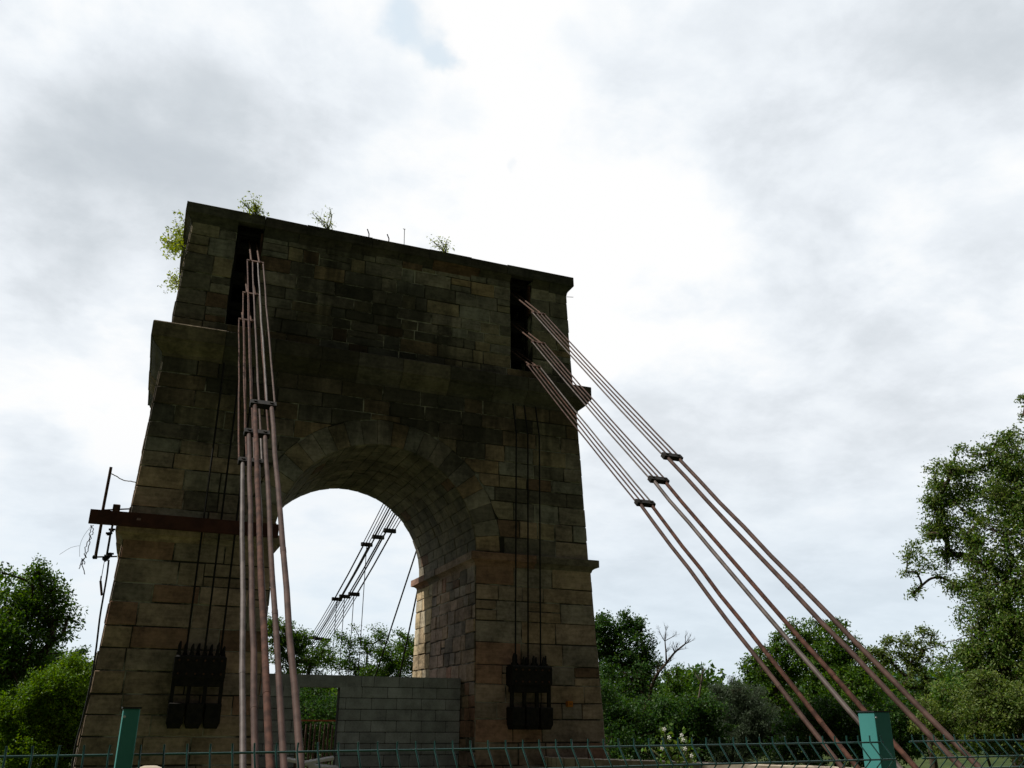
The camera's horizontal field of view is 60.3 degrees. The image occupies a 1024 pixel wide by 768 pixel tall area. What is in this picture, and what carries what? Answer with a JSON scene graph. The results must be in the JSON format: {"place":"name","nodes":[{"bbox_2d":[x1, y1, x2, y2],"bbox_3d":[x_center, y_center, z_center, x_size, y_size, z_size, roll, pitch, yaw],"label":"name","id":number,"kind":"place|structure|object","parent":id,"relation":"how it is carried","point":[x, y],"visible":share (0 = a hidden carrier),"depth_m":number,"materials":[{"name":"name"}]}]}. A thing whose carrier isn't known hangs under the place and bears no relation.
{"place":"outdoors","nodes":[
{"label":"outdoors","id":0,"kind":"place"},
{"bbox_2d":[140,765,161,767],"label":"stone bollard","id":1,"kind":"object","parent":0,"point":[151,766],"visible":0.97,"depth_m":4.30,"materials":[{"name":"stone"}]},
{"bbox_2d":[0,745,1011,767],"bbox_3d":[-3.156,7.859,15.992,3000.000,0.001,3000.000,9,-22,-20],"label":"ground","id":2,"kind":"structure","parent":0,"point":[948,763],"depth_m":41.79,"materials":[{"name":"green plant"}]},
{"bbox_2d":[0,553,87,734],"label":"broadleaf tree","id":3,"kind":"object","parent":2,"relation":"on","point":[37,601],"visible":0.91,"depth_m":23.12,"materials":[{"name":"green plant"}]},
{"bbox_2d":[0,648,96,767],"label":"yellow green bush","id":4,"kind":"object","parent":2,"relation":"on","point":[49,707],"visible":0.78,"depth_m":17.34,"materials":[{"name":"green plant"}]},
{"bbox_2d":[6,644,91,763],"bbox_3d":[-17.996,12.256,33.665,3.154,4.576,2.479,9,-22,-20],"label":"broadleaf tree","id":5,"kind":"object","parent":2,"relation":"on","point":[82,652],"visible":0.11,"depth_m":34.34,"materials":[{"name":"green plant"}]},
{"bbox_2d":[267,612,341,767],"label":"broadleaf tree","id":6,"kind":"object","parent":2,"relation":"on","point":[308,663],"visible":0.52,"depth_m":28.78,"materials":[{"name":"green plant"}]},
{"bbox_2d":[293,720,335,767],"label":"timber railing","id":7,"kind":"object","parent":2,"relation":"on","point":[322,754],"visible":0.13,"depth_m":19.10,"materials":[{"name":"brown wood"}]},
{"bbox_2d":[295,687,336,766],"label":"thicket bush","id":8,"kind":"object","parent":2,"relation":"on","point":[314,711],"visible":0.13,"depth_m":21.59,"materials":[{"name":"green plant"}]},
{"bbox_2d":[73,201,606,767],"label":"bridge tower","id":9,"kind":"structure","parent":2,"relation":"on","point":[405,379],"depth_m":16.85,"materials":[{"name":"stone"}]},
{"bbox_2d":[157,268,179,292],"bbox_3d":[-7.004,-2.181,18.223,0.474,2.026,4.301,7,-22,-18],"label":"wall weed","id":10,"kind":"object","parent":9,"relation":"attached to","point":[175,278],"depth_m":17.55,"materials":[{"name":"green plant"}]},
{"bbox_2d":[160,210,186,259],"bbox_3d":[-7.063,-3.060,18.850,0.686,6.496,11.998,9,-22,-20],"label":"wall weed","id":11,"kind":"object","parent":9,"relation":"on","point":[175,246],"depth_m":16.81,"materials":[{"name":"green plant"}]},
{"bbox_2d":[88,509,278,537],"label":"steel beam","id":12,"kind":"structure","parent":9,"relation":"attached to","point":[152,521],"depth_m":14.47,"materials":[{"name":"brown metal"}]},
{"bbox_2d":[59,525,93,574],"bbox_3d":[-6.896,2.603,13.923,0.431,0.785,0.063,9,-22,-20],"label":"hanging wire","id":13,"kind":"object","parent":12,"relation":"hanging from","point":[82,560],"visible":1,"depth_m":13.96,"materials":[{"name":"black metal"}]},
{"bbox_2d":[92,467,130,561],"bbox_3d":[-6.446,2.115,14.304,0.455,1.540,0.100,9,-22,-20],"label":"pipe bracket","id":14,"kind":"object","parent":12,"relation":"attached to","point":[107,556],"visible":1,"depth_m":14.17,"materials":[{"name":"metal"}]},
{"bbox_2d":[71,560,109,767],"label":"drop cable","id":15,"kind":"object","parent":14,"relation":"hanging from","point":[78,733],"visible":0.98,"depth_m":13.49,"materials":[{"name":"black metal"}]},
{"bbox_2d":[99,576,102,594],"bbox_3d":[-6.472,3.180,13.886,0.088,0.299,0.036,9,-22,-20],"label":"cable weight","id":16,"kind":"object","parent":15,"relation":"attached to","point":[101,589],"visible":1,"depth_m":13.86,"materials":[{"name":"metal"}]},
{"bbox_2d":[165,362,254,728],"bbox_3d":[-4.959,2.466,14.789,0.780,6.184,0.430,9,-22,-20],"label":"tie rod anchorage","id":17,"kind":"object","parent":9,"relation":"attached to","point":[197,669],"visible":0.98,"depth_m":13.85,"materials":[{"name":"black metal"}]},
{"bbox_2d":[238,305,266,767],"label":"backstay cable","id":18,"kind":"object","parent":9,"relation":"attached to","point":[242,462],"visible":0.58,"depth_m":8.93,"materials":[{"name":"metal"}]},
{"bbox_2d":[237,190,269,215],"bbox_3d":[-5.152,-3.526,17.512,0.411,0.588,0.644,-12,-24,29],"label":"wall weed","id":19,"kind":"object","parent":9,"relation":"on","point":[255,207],"depth_m":17.46,"materials":[{"name":"green plant"}]},
{"bbox_2d":[242,275,287,767],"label":"backstay cable","id":20,"kind":"object","parent":9,"relation":"attached to","point":[263,434],"visible":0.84,"depth_m":7.86,"materials":[{"name":"metal"}]},
{"bbox_2d":[247,241,304,767],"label":"backstay cable","id":21,"kind":"object","parent":9,"relation":"attached to","point":[255,404],"visible":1,"depth_m":7.50,"materials":[{"name":"metal"}]},
{"bbox_2d":[312,206,334,228],"bbox_3d":[-3.883,-3.390,17.970,0.622,0.646,0.437,9,-22,-20],"label":"wall weed","id":22,"kind":"object","parent":9,"relation":"on","point":[323,221],"depth_m":17.98,"materials":[{"name":"green plant"}]},
{"bbox_2d":[285,504,389,749],"bbox_3d":[-6.989,8.885,33.854,0.399,10.053,31.506,9,-22,-20],"label":"cable","id":23,"kind":"object","parent":9,"relation":"attached to","point":[363,544],"visible":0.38,"depth_m":30.35,"materials":[{"name":"black metal"}]},
{"bbox_2d":[299,509,394,742],"bbox_3d":[-6.804,9.033,33.301,0.399,9.383,30.506,9,-22,-20],"label":"cable","id":24,"kind":"object","parent":9,"relation":"attached to","point":[374,537],"visible":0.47,"depth_m":30.72,"materials":[{"name":"black metal"}]},
{"bbox_2d":[399,592,416,676],"bbox_3d":[-2.401,5.132,23.121,0.100,10.412,6.818,9,-22,-20],"label":"stay rod","id":25,"kind":"object","parent":24,"relation":"attached to","point":[408,634],"depth_m":23.46,"materials":[{"name":"black metal"}]},
{"bbox_2d":[297,514,400,692],"bbox_3d":[-6.619,9.171,32.752,0.399,8.733,29.506,9,-22,-20],"label":"cable","id":26,"kind":"object","parent":9,"relation":"attached to","point":[385,531],"visible":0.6,"depth_m":29.75,"materials":[{"name":"black metal"}]},
{"bbox_2d":[375,551,415,675],"bbox_3d":[-2.717,5.038,24.003,0.100,7.117,8.514,9,-22,-20],"label":"stay rod","id":27,"kind":"object","parent":26,"relation":"attached to","point":[395,614],"visible":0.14,"depth_m":24.91,"materials":[{"name":"black metal"}]},
{"bbox_2d":[427,234,454,251],"bbox_3d":[-1.550,-2.968,18.839,0.627,0.507,0.349,9,-22,-20],"label":"wall weed","id":28,"kind":"object","parent":9,"relation":"on","point":[444,249],"depth_m":18.83,"materials":[{"name":"green plant"}]},
{"bbox_2d":[506,404,552,729],"bbox_3d":[0.308,3.256,16.765,0.780,6.184,0.430,9,-22,-20],"label":"tie rod anchorage","id":29,"kind":"object","parent":9,"relation":"attached to","point":[524,677],"visible":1,"depth_m":15.83,"materials":[{"name":"black metal"}]},
{"bbox_2d":[566,701,572,706],"bbox_3d":[1.052,5.865,16.142,0.100,0.100,0.101,9,-22,-20],"label":"trail marker","id":30,"kind":"object","parent":9,"relation":"attached to","point":[569,703],"visible":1,"depth_m":16.11,"materials":[{"name":"orange paint"}]},
{"bbox_2d":[511,350,860,767],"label":"backstay cable","id":31,"kind":"object","parent":9,"relation":"attached to","point":[642,503],"visible":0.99,"depth_m":11.10,"materials":[{"name":"metal"}]},
{"bbox_2d":[510,322,918,767],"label":"backstay cable","id":32,"kind":"object","parent":9,"relation":"attached to","point":[656,480],"visible":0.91,"depth_m":10.77,"materials":[{"name":"metal"}]},
{"bbox_2d":[510,291,982,767],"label":"backstay cable","id":33,"kind":"object","parent":9,"relation":"attached to","point":[670,457],"visible":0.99,"depth_m":9.77,"materials":[{"name":"metal"}]},
{"bbox_2d":[316,622,405,676],"bbox_3d":[-5.465,11.182,31.648,3.592,5.211,1.628,3,-21,-7],"label":"broadleaf tree","id":34,"kind":"object","parent":2,"relation":"on","point":[352,666],"visible":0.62,"depth_m":32.07,"materials":[{"name":"green plant"}]},
{"bbox_2d":[331,626,414,711],"bbox_3d":[-4.252,11.089,30.959,4.283,4.987,2.943,9,-22,-20],"label":"broadleaf tree","id":35,"kind":"object","parent":2,"relation":"on","point":[390,654],"visible":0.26,"depth_m":31.18,"materials":[{"name":"green plant"}]},
{"bbox_2d":[0,657,1017,754],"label":"wood","id":36,"kind":"object","parent":2,"relation":"on","point":[695,682],"visible":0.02,"depth_m":58.43,"materials":[{"name":"green plant"}]},
{"bbox_2d":[0,707,1023,767],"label":"wire fence","id":37,"kind":"object","parent":2,"relation":"on","point":[877,746],"visible":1,"depth_m":2.61,"materials":[{"name":"teal metal"}]},
{"bbox_2d":[594,606,670,758],"bbox_3d":[3.425,9.763,27.967,3.796,5.352,2.824,-14,-25,33],"label":"broadleaf tree","id":38,"kind":"object","parent":2,"relation":"on","point":[637,666],"visible":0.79,"depth_m":28.24,"materials":[{"name":"green plant"}]},
{"bbox_2d":[599,671,738,762],"bbox_3d":[3.512,8.766,22.172,3.707,3.101,2.916,9,-22,-20],"label":"thicket bush","id":39,"kind":"object","parent":2,"relation":"on","point":[624,725],"visible":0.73,"depth_m":21.85,"materials":[{"name":"green plant"}]},
{"bbox_2d":[647,625,694,756],"bbox_3d":[4.869,9.624,26.863,1.501,4.590,0.804,-14,-25,32],"label":"dead tree","id":40,"kind":"object","parent":2,"relation":"on","point":[658,672],"visible":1,"depth_m":27.27,"materials":[{"name":"grey plant"}]},
{"bbox_2d":[648,662,706,702],"bbox_3d":[5.649,11.251,29.572,2.197,3.716,1.225,-5,-22,14],"label":"broadleaf tree","id":41,"kind":"object","parent":2,"relation":"on","point":[678,684],"visible":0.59,"depth_m":29.84,"materials":[{"name":"green plant"}]},
{"bbox_2d":[543,756,852,767],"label":"wing wall","id":42,"kind":"structure","parent":2,"relation":"on","point":[566,762],"depth_m":15.17,"materials":[{"name":"stone"}]},
{"bbox_2d":[692,668,709,751],"bbox_3d":[6.018,10.567,27.491,0.630,3.293,0.366,9,-22,-20],"label":"dead sapling","id":43,"kind":"object","parent":2,"relation":"on","point":[701,681],"visible":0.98,"depth_m":27.85,"materials":[{"name":"grey plant"}]},
{"bbox_2d":[702,674,791,763],"bbox_3d":[5.902,9.078,22.793,2.389,2.986,2.724,9,-22,-20],"label":"willow bush","id":44,"kind":"object","parent":2,"relation":"on","point":[752,723],"visible":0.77,"depth_m":22.48,"materials":[{"name":"green plant"}]},
{"bbox_2d":[733,616,892,759],"bbox_3d":[11.667,11.934,34.145,6.031,5.870,3.788,-18,-27,39],"label":"round tree","id":45,"kind":"object","parent":2,"relation":"on","point":[856,679],"visible":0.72,"depth_m":34.14,"materials":[{"name":"green plant"}]},
{"bbox_2d":[751,690,940,767],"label":"thicket bush","id":46,"kind":"object","parent":2,"relation":"on","point":[832,717],"visible":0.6,"depth_m":17.48,"materials":[{"name":"green plant"}]},
{"bbox_2d":[856,621,948,767],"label":"broadleaf tree","id":47,"kind":"object","parent":2,"relation":"on","point":[912,668],"visible":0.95,"depth_m":23.67,"materials":[{"name":"green plant"}]},
{"bbox_2d":[893,425,1023,765],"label":"tall tree","id":48,"kind":"object","parent":2,"relation":"on","point":[1004,630],"visible":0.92,"depth_m":19.15,"materials":[{"name":"green plant"}]},
{"bbox_2d":[906,668,1023,766],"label":"bramble bush","id":49,"kind":"object","parent":2,"relation":"on","point":[1003,709],"visible":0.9,"depth_m":11.65,"materials":[{"name":"green plant"}]},
{"bbox_2d":[1001,393,1023,456],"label":"broadleaf tree","id":50,"kind":"object","parent":2,"relation":"on","point":[1019,397],"visible":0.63,"depth_m":23.57,"materials":[{"name":"green plant"}]},
{"bbox_2d":[0,0,1023,684],"label":"sky","id":51,"kind":"structure","parent":0,"point":[789,234],"materials":[{"name":"white"}]},
{"label":"path","id":52,"kind":"structure","parent":0,"visible":0},
{"bbox_2d":[287,757,314,765],"bbox_3d":[-3.463,6.572,14.157,0.492,1.083,0.126,9,-22,-20],"label":"broken board","id":53,"kind":"object","parent":52,"relation":"on","point":[292,760],"visible":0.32,"depth_m":14.29,"materials":[{"name":"grey wood"}]},
{"bbox_2d":[296,756,333,765],"bbox_3d":[-3.224,6.606,14.248,0.593,1.087,0.107,9,-22,-20],"label":"broken board","id":54,"kind":"object","parent":52,"relation":"on","point":[323,759],"visible":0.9,"depth_m":14.43,"materials":[{"name":"grey wood"}]},
{"bbox_2d":[308,763,338,767],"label":"broken board","id":55,"kind":"object","parent":52,"relation":"on","point":[324,766],"visible":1,"depth_m":14.41,"materials":[{"name":"grey wood"}]},
{"bbox_2d":[258,674,460,767],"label":"block wall","id":56,"kind":"structure","parent":52,"relation":"on","point":[390,712],"depth_m":15.60,"materials":[{"name":"grey concrete"}]},
{"bbox_2d":[641,723,706,767],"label":"flowering plant","id":57,"kind":"object","parent":52,"relation":"on","point":[679,760],"visible":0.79,"depth_m":6.55,"materials":[{"name":"green plant"}]}
]}

